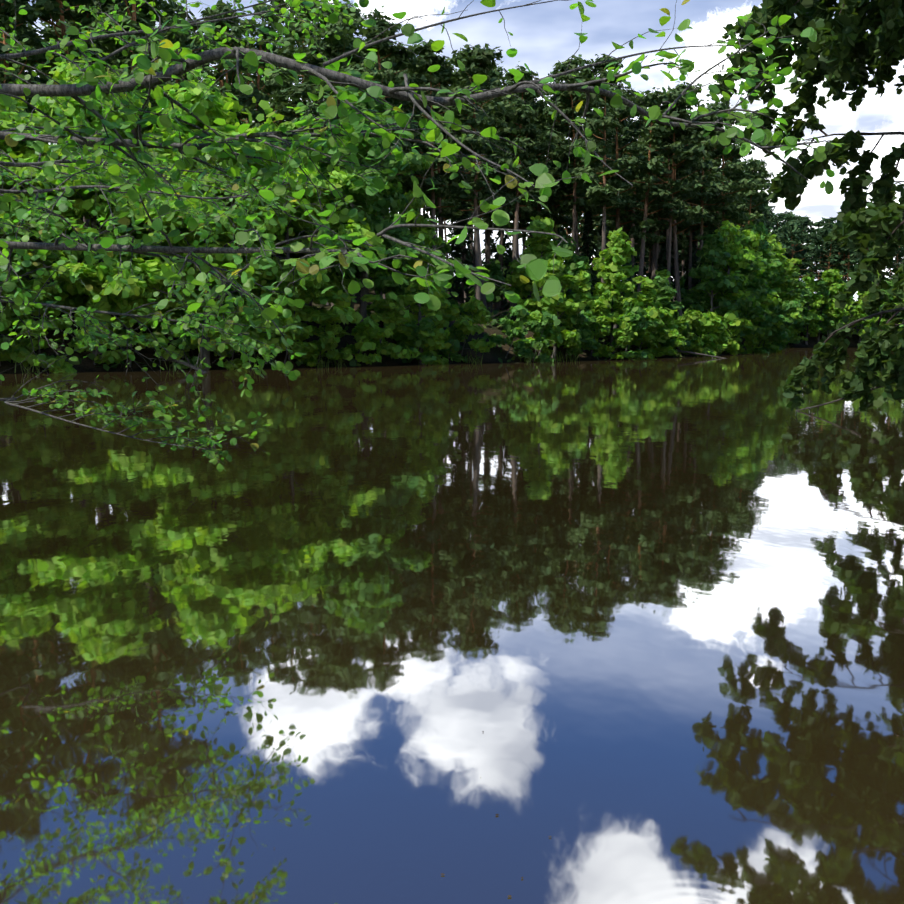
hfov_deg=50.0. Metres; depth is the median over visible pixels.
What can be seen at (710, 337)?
shore bush
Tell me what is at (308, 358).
shore bush
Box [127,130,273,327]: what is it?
tree
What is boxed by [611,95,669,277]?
tree
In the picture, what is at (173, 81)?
tree
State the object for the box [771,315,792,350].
shore bush
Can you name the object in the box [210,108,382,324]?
tree
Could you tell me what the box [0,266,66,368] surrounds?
shore bush
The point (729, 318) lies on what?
shore bush
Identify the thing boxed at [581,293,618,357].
shore bush
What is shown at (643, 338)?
shore bush
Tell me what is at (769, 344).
shore bush
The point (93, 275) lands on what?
tree
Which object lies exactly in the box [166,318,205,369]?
shore bush
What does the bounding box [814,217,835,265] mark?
tree
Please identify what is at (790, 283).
tree
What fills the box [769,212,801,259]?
tree
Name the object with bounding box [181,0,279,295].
tree
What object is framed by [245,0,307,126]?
tree
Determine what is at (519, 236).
tree
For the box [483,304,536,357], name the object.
shore bush
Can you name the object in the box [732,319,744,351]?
shore bush
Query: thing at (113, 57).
tree
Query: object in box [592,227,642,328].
bush
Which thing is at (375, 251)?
tree
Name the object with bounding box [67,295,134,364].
shore bush
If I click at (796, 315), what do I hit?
tree
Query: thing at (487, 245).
tree
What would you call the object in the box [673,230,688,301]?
tree
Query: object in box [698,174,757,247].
tree
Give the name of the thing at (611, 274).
bush
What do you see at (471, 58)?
tree
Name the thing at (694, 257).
tree
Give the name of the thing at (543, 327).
shore bush
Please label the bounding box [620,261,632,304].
tree
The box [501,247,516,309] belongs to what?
tree
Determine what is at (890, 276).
tree
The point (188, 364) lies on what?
dead wood
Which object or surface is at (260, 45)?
tree
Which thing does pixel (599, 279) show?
tree
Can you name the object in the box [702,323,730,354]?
shore bush
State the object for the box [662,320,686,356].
shore bush
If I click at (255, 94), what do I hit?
tree
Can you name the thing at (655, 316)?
shore bush
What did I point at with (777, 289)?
tree
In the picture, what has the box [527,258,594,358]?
bush
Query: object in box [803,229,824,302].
tree
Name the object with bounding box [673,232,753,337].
tree
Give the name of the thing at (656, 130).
tree
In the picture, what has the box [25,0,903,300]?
sky
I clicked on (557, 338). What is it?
shore bush
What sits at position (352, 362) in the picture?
bank ground cover
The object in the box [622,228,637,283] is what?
tree
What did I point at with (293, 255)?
tree
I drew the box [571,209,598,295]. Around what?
tree
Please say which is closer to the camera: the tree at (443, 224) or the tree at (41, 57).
the tree at (41, 57)
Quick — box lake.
[0,348,903,903]
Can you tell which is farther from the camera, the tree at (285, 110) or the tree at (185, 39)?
the tree at (185, 39)
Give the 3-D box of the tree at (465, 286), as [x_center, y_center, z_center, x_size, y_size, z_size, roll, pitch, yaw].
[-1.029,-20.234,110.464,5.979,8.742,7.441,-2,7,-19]
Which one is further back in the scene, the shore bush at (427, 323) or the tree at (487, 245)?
the tree at (487, 245)
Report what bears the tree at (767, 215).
on the ground at (493, 355)
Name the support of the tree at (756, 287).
on the ground at (493, 355)
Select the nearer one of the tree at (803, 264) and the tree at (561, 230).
the tree at (561, 230)
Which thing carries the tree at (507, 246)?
on the ground at (493, 355)
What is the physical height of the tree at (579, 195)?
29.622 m
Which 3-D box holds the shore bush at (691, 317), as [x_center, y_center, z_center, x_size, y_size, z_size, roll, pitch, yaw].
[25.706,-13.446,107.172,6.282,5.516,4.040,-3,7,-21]
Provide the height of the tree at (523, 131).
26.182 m
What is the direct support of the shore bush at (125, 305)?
on the ground at (493, 355)
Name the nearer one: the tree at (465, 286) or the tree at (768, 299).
the tree at (465, 286)
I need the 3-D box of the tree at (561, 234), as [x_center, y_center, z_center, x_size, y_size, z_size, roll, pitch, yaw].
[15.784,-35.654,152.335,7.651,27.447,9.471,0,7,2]
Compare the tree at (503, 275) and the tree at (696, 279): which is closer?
the tree at (696, 279)
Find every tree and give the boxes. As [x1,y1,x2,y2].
[0,0,43,149]
[0,0,74,117]
[0,0,128,261]
[0,32,46,83]
[0,56,213,354]
[0,96,83,337]
[0,213,13,232]
[1,0,161,227]
[15,0,82,151]
[33,20,55,79]
[38,17,68,70]
[50,2,149,150]
[58,0,215,147]
[94,75,308,369]
[96,201,122,261]
[122,13,172,127]
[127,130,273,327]
[151,0,200,91]
[152,10,182,132]
[170,11,217,90]
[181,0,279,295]
[185,2,263,128]
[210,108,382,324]
[212,33,267,121]
[218,42,269,123]
[223,19,274,125]
[236,3,292,123]
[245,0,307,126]
[249,65,287,104]
[263,0,322,125]
[266,0,345,132]
[271,167,332,258]
[274,0,381,306]
[308,85,432,321]
[314,56,410,308]
[325,162,401,307]
[338,5,431,298]
[370,80,419,297]
[370,244,411,313]
[377,56,430,219]
[389,229,457,363]
[394,39,478,249]
[397,53,468,298]
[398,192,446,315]
[403,63,468,215]
[421,211,454,236]
[423,212,429,220]
[424,43,524,300]
[424,201,447,259]
[425,84,470,291]
[430,240,464,312]
[435,58,515,307]
[436,236,469,288]
[446,62,528,295]
[446,209,461,300]
[447,165,489,303]
[447,167,475,303]
[451,165,483,295]
[457,67,515,310]
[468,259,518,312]
[477,65,568,314]
[481,221,493,271]
[483,94,559,303]
[490,95,560,258]
[490,228,512,310]
[490,239,495,256]
[491,255,506,307]
[493,187,505,310]
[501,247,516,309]
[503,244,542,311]
[504,222,529,249]
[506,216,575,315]
[512,156,541,296]
[513,99,572,219]
[522,233,532,299]
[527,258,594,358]
[529,157,546,211]
[537,54,621,291]
[540,150,570,235]
[541,68,620,312]
[541,100,575,240]
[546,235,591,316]
[553,227,565,262]
[557,183,583,240]
[558,211,599,254]
[561,215,600,258]
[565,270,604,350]
[566,136,614,236]
[570,53,648,282]
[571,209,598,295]
[579,80,662,230]
[582,216,613,249]
[589,272,600,298]
[592,219,607,271]
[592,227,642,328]
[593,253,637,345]
[598,152,641,249]
[600,87,683,305]
[606,126,641,241]
[607,117,642,231]
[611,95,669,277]
[619,281,636,296]
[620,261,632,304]
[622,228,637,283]
[629,81,726,300]
[630,137,682,275]
[632,277,668,349]
[636,92,698,300]
[636,198,682,269]
[638,217,661,277]
[639,146,683,280]
[639,163,686,278]
[643,257,647,277]
[648,87,714,320]
[652,276,683,356]
[654,269,674,309]
[655,248,673,295]
[657,232,683,310]
[665,127,738,303]
[671,276,687,311]
[672,206,697,299]
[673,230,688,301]
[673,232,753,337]
[677,104,747,279]
[677,173,714,286]
[677,231,699,263]
[681,204,699,309]
[682,232,697,313]
[693,220,760,330]
[694,98,765,293]
[694,256,704,312]
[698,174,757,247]
[700,106,745,230]
[700,158,746,238]
[702,217,800,342]
[713,231,771,342]
[719,229,781,349]
[725,160,762,226]
[729,162,780,240]
[741,171,768,212]
[743,197,779,222]
[748,191,773,229]
[761,204,783,243]
[764,206,784,239]
[764,233,783,325]
[766,241,779,286]
[767,234,805,328]
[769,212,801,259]
[774,241,803,341]
[778,211,802,266]
[778,220,816,276]
[778,220,821,285]
[786,215,823,278]
[786,278,813,345]
[788,271,812,343]
[788,278,807,340]
[790,311,802,320]
[798,273,824,344]
[802,228,835,292]
[802,280,836,342]
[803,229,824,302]
[812,221,824,279]
[812,269,853,336]
[813,227,844,280]
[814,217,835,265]
[814,217,836,278]
[820,211,850,329]
[823,277,855,336]
[824,236,859,280]
[828,234,862,286]
[850,270,887,326]
[850,290,870,342]
[864,280,903,329]
[881,296,903,333]
[885,251,899,279]
[886,246,901,275]
[887,244,903,269]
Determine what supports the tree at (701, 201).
on the ground at (493, 355)
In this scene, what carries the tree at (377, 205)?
on the ground at (493, 355)
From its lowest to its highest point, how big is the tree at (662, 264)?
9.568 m
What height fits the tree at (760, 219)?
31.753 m
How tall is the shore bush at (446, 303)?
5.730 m
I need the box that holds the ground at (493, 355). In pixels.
[0,261,861,373]
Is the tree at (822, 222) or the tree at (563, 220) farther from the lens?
the tree at (822, 222)
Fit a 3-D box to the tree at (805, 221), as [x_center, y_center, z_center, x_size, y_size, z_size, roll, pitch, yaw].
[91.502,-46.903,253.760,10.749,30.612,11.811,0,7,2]
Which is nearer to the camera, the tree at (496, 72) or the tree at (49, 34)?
the tree at (49, 34)
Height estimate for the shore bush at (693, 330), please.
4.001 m
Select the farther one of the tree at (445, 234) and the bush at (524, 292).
the tree at (445, 234)
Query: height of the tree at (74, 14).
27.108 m
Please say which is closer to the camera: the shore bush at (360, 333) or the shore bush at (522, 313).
the shore bush at (360, 333)
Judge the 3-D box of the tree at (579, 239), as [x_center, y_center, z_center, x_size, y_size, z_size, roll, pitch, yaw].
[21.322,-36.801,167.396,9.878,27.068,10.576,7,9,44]
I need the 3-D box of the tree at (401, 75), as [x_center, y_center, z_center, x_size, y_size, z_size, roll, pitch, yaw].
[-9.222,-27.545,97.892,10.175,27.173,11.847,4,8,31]
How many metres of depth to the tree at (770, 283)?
142.30 m
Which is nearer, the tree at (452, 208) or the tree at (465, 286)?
the tree at (465, 286)
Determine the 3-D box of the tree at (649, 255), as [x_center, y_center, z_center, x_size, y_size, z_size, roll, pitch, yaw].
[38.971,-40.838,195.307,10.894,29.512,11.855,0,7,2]
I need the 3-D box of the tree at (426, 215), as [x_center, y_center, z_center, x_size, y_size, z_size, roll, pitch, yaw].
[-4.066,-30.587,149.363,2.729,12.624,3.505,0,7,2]
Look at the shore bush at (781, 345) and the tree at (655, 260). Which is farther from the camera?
the shore bush at (781, 345)
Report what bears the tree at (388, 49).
on the ground at (493, 355)
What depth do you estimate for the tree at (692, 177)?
129.32 m
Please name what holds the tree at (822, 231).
on the ground at (493, 355)
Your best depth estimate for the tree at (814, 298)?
237.34 m
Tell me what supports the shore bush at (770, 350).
on the ground at (493, 355)
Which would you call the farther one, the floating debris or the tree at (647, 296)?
the tree at (647, 296)
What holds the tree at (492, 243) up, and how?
on the ground at (493, 355)
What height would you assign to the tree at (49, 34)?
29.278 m
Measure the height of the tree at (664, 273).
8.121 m
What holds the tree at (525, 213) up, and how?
on the ground at (493, 355)
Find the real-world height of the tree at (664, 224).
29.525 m
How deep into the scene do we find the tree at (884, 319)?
242.76 m
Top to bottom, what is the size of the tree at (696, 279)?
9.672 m
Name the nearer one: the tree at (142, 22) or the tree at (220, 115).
the tree at (220, 115)
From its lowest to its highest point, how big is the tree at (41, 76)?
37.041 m
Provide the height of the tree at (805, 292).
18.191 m
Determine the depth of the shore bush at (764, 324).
131.70 m
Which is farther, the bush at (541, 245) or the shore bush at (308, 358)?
the bush at (541, 245)
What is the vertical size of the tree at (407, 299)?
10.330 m
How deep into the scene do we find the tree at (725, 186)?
131.56 m
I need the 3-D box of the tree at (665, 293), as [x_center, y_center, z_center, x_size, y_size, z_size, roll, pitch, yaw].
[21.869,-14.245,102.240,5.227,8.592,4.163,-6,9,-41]
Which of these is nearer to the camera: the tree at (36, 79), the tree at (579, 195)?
the tree at (36, 79)
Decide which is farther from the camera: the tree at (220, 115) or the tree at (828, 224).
the tree at (828, 224)
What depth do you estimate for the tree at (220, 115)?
58.04 m
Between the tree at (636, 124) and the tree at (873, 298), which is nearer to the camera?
the tree at (873, 298)
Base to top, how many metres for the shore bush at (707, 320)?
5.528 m
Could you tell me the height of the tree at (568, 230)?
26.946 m
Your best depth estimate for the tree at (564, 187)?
115.54 m
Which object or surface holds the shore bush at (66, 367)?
on the ground at (493, 355)
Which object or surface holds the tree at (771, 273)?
on the ground at (493, 355)
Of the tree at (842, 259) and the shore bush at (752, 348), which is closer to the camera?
the shore bush at (752, 348)
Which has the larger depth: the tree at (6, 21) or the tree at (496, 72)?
the tree at (496, 72)
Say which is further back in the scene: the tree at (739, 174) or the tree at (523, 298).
the tree at (739, 174)
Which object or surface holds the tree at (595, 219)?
on the ground at (493, 355)
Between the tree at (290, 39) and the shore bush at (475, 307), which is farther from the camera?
the tree at (290, 39)
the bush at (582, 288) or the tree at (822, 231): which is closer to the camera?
the bush at (582, 288)
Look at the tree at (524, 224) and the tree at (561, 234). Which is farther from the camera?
the tree at (561, 234)
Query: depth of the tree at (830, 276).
240.03 m
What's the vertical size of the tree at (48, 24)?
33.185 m
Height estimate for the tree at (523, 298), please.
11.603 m
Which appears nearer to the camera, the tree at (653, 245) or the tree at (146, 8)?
the tree at (146, 8)
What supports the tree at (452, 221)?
on the ground at (493, 355)
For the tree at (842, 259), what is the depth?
252.94 m
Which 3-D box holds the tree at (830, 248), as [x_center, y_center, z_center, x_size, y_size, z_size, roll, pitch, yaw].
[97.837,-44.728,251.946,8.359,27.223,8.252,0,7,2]
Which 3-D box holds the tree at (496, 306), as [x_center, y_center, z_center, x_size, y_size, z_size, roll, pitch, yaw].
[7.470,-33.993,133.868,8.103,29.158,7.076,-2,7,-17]
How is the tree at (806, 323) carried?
on the ground at (493, 355)
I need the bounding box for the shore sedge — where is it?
[14,344,790,373]
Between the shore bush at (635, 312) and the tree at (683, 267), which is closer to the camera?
the shore bush at (635, 312)
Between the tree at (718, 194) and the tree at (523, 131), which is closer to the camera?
the tree at (523, 131)
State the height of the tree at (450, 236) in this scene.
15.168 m
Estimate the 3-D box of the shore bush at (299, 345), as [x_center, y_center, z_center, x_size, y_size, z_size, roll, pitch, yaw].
[-12.336,-8.723,64.605,6.335,5.944,4.555,4,8,29]
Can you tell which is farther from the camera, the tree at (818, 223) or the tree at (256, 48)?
the tree at (818, 223)
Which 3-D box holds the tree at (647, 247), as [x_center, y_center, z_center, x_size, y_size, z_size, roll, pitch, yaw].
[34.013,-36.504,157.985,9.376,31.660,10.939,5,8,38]
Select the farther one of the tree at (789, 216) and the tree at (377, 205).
the tree at (789, 216)
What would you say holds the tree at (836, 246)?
on the ground at (493, 355)
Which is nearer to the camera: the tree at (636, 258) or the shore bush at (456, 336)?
the shore bush at (456, 336)
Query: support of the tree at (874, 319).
on the ground at (493, 355)
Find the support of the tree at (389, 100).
on the ground at (493, 355)
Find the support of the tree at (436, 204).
on the ground at (493, 355)
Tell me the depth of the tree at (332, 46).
85.44 m
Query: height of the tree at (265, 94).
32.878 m
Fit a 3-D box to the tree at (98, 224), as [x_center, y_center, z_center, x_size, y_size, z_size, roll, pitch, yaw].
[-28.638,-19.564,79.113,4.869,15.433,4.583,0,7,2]
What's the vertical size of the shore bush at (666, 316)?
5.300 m
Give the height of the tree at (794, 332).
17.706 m
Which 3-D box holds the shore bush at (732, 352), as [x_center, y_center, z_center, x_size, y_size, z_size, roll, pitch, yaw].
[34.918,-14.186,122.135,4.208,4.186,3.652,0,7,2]
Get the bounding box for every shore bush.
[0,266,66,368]
[0,311,15,356]
[4,277,76,372]
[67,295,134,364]
[87,291,189,366]
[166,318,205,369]
[199,305,251,369]
[237,279,324,363]
[258,284,332,366]
[296,307,352,363]
[341,316,381,363]
[353,291,419,359]
[396,294,459,364]
[398,316,436,364]
[438,324,466,362]
[442,289,495,355]
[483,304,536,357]
[514,307,560,362]
[526,320,562,355]
[551,313,596,358]
[578,310,600,350]
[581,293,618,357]
[592,317,637,359]
[606,301,661,359]
[630,306,662,357]
[630,308,659,358]
[640,306,680,355]
[660,322,689,355]
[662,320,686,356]
[673,327,698,354]
[674,306,703,352]
[691,310,718,356]
[697,311,726,351]
[700,310,751,354]
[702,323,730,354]
[722,325,742,354]
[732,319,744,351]
[738,311,750,354]
[739,321,758,350]
[740,321,773,353]
[745,325,778,353]
[758,323,785,348]
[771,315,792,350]
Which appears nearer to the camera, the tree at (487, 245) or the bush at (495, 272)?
the bush at (495, 272)
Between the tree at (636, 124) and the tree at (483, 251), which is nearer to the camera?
the tree at (636, 124)
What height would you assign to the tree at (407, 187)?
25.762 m
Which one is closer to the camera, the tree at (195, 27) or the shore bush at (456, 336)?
the shore bush at (456, 336)
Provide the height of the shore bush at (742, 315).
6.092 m
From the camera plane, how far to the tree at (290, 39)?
119.88 m
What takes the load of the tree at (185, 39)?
on the ground at (493, 355)
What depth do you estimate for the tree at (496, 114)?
93.12 m
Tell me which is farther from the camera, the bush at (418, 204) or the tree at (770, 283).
the tree at (770, 283)
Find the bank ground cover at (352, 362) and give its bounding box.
[16,299,753,370]
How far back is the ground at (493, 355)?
71.72 m
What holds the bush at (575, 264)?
on the ground at (493, 355)
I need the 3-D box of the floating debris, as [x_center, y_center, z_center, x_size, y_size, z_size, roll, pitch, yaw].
[-2.900,-0.044,17.265,27.036,0.001,28.985,0,7,2]
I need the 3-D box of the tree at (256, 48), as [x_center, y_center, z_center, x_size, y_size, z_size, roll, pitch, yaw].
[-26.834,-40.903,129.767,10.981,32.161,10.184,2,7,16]
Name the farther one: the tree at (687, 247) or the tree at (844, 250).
the tree at (844, 250)
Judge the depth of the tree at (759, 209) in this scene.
178.32 m
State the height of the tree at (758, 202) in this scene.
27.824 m
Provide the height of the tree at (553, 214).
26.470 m
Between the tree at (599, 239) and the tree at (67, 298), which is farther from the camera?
the tree at (599, 239)
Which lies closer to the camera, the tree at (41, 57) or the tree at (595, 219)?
the tree at (41, 57)
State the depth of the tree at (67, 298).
56.87 m
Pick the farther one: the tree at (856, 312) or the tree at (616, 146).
the tree at (856, 312)
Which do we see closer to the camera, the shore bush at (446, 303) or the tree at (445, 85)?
the shore bush at (446, 303)
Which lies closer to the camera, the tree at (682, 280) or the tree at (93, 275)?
the tree at (93, 275)
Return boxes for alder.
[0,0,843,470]
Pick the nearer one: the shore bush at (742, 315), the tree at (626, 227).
the shore bush at (742, 315)
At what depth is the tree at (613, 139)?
133.68 m
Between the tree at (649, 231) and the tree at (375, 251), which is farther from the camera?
the tree at (649, 231)
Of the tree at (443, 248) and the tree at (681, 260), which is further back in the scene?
the tree at (681, 260)
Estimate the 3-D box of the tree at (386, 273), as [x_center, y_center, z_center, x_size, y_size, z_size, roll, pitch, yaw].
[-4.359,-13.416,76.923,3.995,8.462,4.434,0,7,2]
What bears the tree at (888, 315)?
on the ground at (493, 355)
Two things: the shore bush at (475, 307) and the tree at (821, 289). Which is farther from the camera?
the tree at (821, 289)
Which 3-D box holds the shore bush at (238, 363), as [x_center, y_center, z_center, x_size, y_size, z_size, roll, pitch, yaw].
[-14.765,-7.221,62.230,4.359,4.637,4.440,0,7,2]
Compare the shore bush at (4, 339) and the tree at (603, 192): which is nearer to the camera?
the shore bush at (4, 339)
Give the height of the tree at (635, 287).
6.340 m
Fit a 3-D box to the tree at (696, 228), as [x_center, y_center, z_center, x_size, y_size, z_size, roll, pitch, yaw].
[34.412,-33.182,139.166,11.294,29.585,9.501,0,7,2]
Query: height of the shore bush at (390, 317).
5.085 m
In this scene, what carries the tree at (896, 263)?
on the ground at (493, 355)
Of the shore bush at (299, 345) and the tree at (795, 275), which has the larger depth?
the tree at (795, 275)
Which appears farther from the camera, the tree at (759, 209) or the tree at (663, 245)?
the tree at (759, 209)
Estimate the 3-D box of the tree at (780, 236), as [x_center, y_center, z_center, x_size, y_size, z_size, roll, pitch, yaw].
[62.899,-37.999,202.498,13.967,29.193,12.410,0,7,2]
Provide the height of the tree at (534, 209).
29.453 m
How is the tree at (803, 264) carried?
on the ground at (493, 355)
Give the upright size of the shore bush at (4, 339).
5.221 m
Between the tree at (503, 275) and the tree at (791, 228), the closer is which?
the tree at (503, 275)
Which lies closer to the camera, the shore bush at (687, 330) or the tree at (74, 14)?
the tree at (74, 14)
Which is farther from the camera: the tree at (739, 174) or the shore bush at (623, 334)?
the tree at (739, 174)
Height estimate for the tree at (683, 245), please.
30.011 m
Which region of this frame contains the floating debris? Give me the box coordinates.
[83,490,898,896]
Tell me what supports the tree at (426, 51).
on the ground at (493, 355)
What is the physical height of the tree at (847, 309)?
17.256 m
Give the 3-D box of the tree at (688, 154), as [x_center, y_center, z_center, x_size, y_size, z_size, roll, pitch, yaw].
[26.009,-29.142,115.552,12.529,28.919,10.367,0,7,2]
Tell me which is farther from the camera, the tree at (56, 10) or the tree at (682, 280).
the tree at (682, 280)
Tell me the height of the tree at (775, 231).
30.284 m
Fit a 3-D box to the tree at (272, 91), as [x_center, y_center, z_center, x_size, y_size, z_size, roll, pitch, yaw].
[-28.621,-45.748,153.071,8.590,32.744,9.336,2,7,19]
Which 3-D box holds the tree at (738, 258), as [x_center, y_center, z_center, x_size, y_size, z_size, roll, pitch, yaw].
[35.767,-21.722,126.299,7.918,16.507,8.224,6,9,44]
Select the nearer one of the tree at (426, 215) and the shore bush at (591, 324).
the shore bush at (591, 324)
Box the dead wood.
[159,347,882,410]
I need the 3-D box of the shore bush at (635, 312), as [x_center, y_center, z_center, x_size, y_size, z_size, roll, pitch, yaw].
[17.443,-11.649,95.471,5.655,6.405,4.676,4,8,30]
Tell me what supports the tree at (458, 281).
on the ground at (493, 355)
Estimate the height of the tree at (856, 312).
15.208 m
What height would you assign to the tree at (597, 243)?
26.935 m
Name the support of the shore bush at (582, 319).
on the ground at (493, 355)
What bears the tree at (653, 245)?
on the ground at (493, 355)
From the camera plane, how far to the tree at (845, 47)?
23.62 m
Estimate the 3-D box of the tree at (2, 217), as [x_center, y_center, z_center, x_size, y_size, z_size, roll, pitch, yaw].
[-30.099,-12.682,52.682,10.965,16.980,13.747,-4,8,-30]
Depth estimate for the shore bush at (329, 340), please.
67.36 m
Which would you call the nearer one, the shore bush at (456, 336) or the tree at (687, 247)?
the shore bush at (456, 336)
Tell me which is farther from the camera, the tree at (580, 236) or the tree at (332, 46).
the tree at (580, 236)
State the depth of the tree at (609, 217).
157.72 m
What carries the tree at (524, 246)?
on the ground at (493, 355)
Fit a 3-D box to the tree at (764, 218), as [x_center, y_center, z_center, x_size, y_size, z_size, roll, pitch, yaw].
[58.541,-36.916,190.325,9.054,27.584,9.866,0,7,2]
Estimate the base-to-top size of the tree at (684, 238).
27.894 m
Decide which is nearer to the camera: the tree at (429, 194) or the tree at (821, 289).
the tree at (429, 194)
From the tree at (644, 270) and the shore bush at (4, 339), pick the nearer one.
the shore bush at (4, 339)

